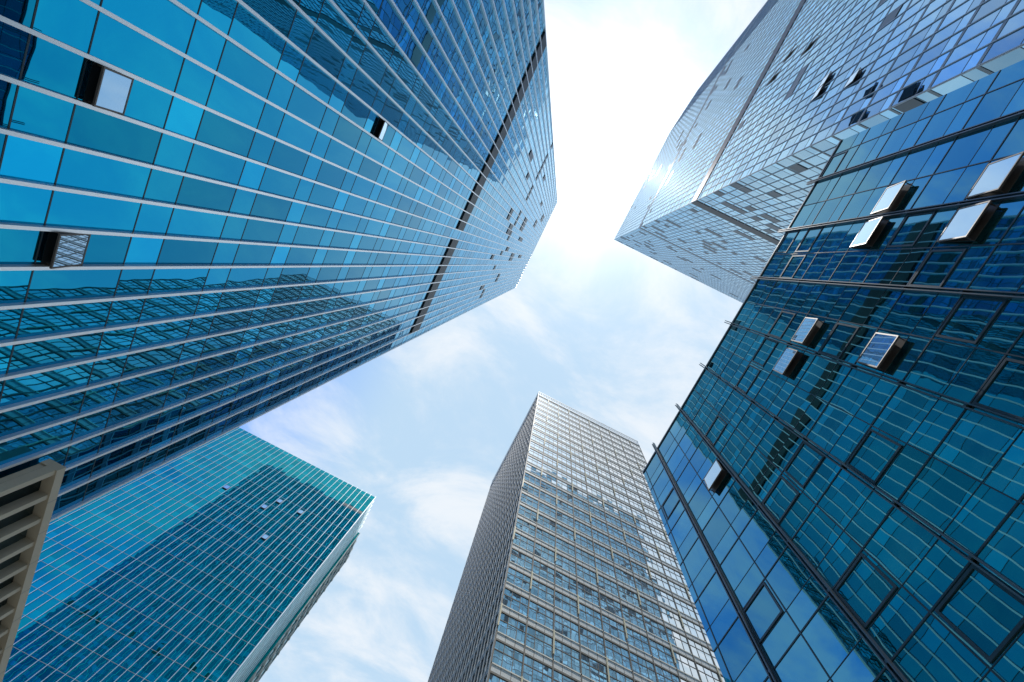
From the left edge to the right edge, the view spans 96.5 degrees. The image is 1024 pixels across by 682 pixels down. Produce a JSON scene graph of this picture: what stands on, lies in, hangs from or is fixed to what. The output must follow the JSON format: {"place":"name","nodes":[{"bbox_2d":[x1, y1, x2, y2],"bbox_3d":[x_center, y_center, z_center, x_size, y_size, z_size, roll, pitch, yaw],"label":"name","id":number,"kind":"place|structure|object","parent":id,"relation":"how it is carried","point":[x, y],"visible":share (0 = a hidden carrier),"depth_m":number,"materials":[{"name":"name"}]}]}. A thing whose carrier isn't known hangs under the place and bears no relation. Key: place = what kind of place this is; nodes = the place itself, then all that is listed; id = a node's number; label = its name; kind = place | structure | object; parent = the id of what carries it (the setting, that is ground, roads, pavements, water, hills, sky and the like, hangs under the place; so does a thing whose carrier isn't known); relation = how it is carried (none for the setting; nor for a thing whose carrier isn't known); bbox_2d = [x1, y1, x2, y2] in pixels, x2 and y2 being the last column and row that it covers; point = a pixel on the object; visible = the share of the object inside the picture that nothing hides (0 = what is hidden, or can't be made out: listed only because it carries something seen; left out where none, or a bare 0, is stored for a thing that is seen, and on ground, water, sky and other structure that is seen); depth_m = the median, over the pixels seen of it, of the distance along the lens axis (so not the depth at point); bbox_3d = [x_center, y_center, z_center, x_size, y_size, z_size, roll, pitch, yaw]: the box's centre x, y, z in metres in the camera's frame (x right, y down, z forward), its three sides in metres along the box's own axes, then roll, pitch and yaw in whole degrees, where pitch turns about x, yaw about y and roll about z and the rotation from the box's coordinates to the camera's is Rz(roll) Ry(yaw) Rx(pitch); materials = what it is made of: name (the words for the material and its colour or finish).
{"place":"outdoors","nodes":[
{"label":"outdoors","id":0,"kind":"place"},
{"bbox_2d":[0,464,43,482],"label":"walls","id":1,"kind":"structure","parent":0,"point":[19,473],"depth_m":15.41,"materials":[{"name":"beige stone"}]},
{"bbox_2d":[0,467,41,623],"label":"window glass","id":2,"kind":"object","parent":1,"relation":"attached to","point":[17,495],"visible":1,"depth_m":16.00,"materials":[{"name":"black glass"}]},
{"bbox_2d":[0,0,556,521],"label":"blue glass office tower","id":3,"kind":"structure","parent":0,"point":[218,218],"depth_m":19.88,"materials":[{"name":"glass"}]},
{"bbox_2d":[239,0,766,681],"label":"sky","id":4,"kind":"structure","parent":0,"point":[598,326],"materials":[{"name":"blue"}]},
{"bbox_2d":[614,0,1023,302],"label":"silver glass skyscraper","id":5,"kind":"structure","parent":0,"point":[789,95],"depth_m":67.86,"materials":[{"name":"silver glass"},{"name":"light aluminium"},{"name":"dark aluminium"}]},
{"label":"ground","id":6,"kind":"structure","parent":0,"visible":0},
{"bbox_2d":[0,466,55,653],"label":"stone fins","id":7,"kind":"object","parent":6,"relation":"on","point":[21,525],"visible":1,"depth_m":15.95,"materials":[{"name":"beige stone"}]},
{"bbox_2d":[0,459,65,681],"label":"cornice","id":8,"kind":"structure","parent":7,"relation":"on","point":[44,509],"depth_m":16.87,"materials":[{"name":"beige concrete"}]},
{"bbox_2d":[2,427,375,681],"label":"teal glass tower","id":9,"kind":"structure","parent":6,"relation":"on","point":[224,557],"depth_m":89.53,"materials":[{"name":"glass"}]},
{"bbox_2d":[428,392,724,681],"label":"white grid office tower","id":10,"kind":"structure","parent":6,"relation":"on","point":[572,571],"depth_m":76.38,"materials":[{"name":"grey concrete"}]},
{"bbox_2d":[430,397,537,681],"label":"side window glass","id":11,"kind":"structure","parent":10,"relation":"in","point":[537,397],"depth_m":75.85,"materials":[{"name":"grey glass"}]},
{"bbox_2d":[489,397,724,681],"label":"window glass","id":12,"kind":"structure","parent":10,"relation":"in","point":[548,622],"depth_m":73.47,"materials":[{"name":"glass"}]},
{"bbox_2d":[642,109,1023,681],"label":"facade rails","id":13,"kind":"object","parent":6,"relation":"on","point":[887,662],"visible":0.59,"depth_m":15.40,"materials":[{"name":"metal"}]},
{"bbox_2d":[662,150,1023,662],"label":"opening light frames","id":14,"kind":"structure","parent":13,"relation":"attached to","point":[1009,637],"depth_m":13.38,"materials":[{"name":"metal"}]},
{"bbox_2d":[643,60,1023,681],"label":"curtain glass","id":15,"kind":"object","parent":6,"relation":"on","point":[982,613],"visible":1,"depth_m":14.61,"materials":[{"name":"blue glass"}]},
{"bbox_2d":[644,70,1023,681],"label":"transoms","id":16,"kind":"object","parent":15,"relation":"attached to","point":[1003,520],"visible":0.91,"depth_m":15.24,"materials":[{"name":"metal"}]},
{"bbox_2d":[704,151,1023,491],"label":"open sash frames","id":17,"kind":"structure","parent":15,"relation":"attached to","point":[949,239],"depth_m":15.02,"materials":[{"name":"grey metal"}]},
{"bbox_2d":[704,154,1020,487],"bbox_3d":[12.152,0.580,17.767,0.222,5.939,14.858,27,-79,1],"label":"open sash glass","id":18,"kind":"object","parent":17,"relation":"in","point":[993,176],"visible":1,"depth_m":15.10,"materials":[{"name":"glass"}]},
{"bbox_2d":[711,157,1023,492],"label":"window openings","id":19,"kind":"structure","parent":15,"relation":"attached to","point":[973,236],"depth_m":14.89,"materials":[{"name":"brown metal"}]},
{"bbox_2d":[645,78,1023,681],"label":"mullions","id":20,"kind":"object","parent":6,"relation":"on","point":[899,583],"visible":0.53,"depth_m":15.62,"materials":[{"name":"metal"}]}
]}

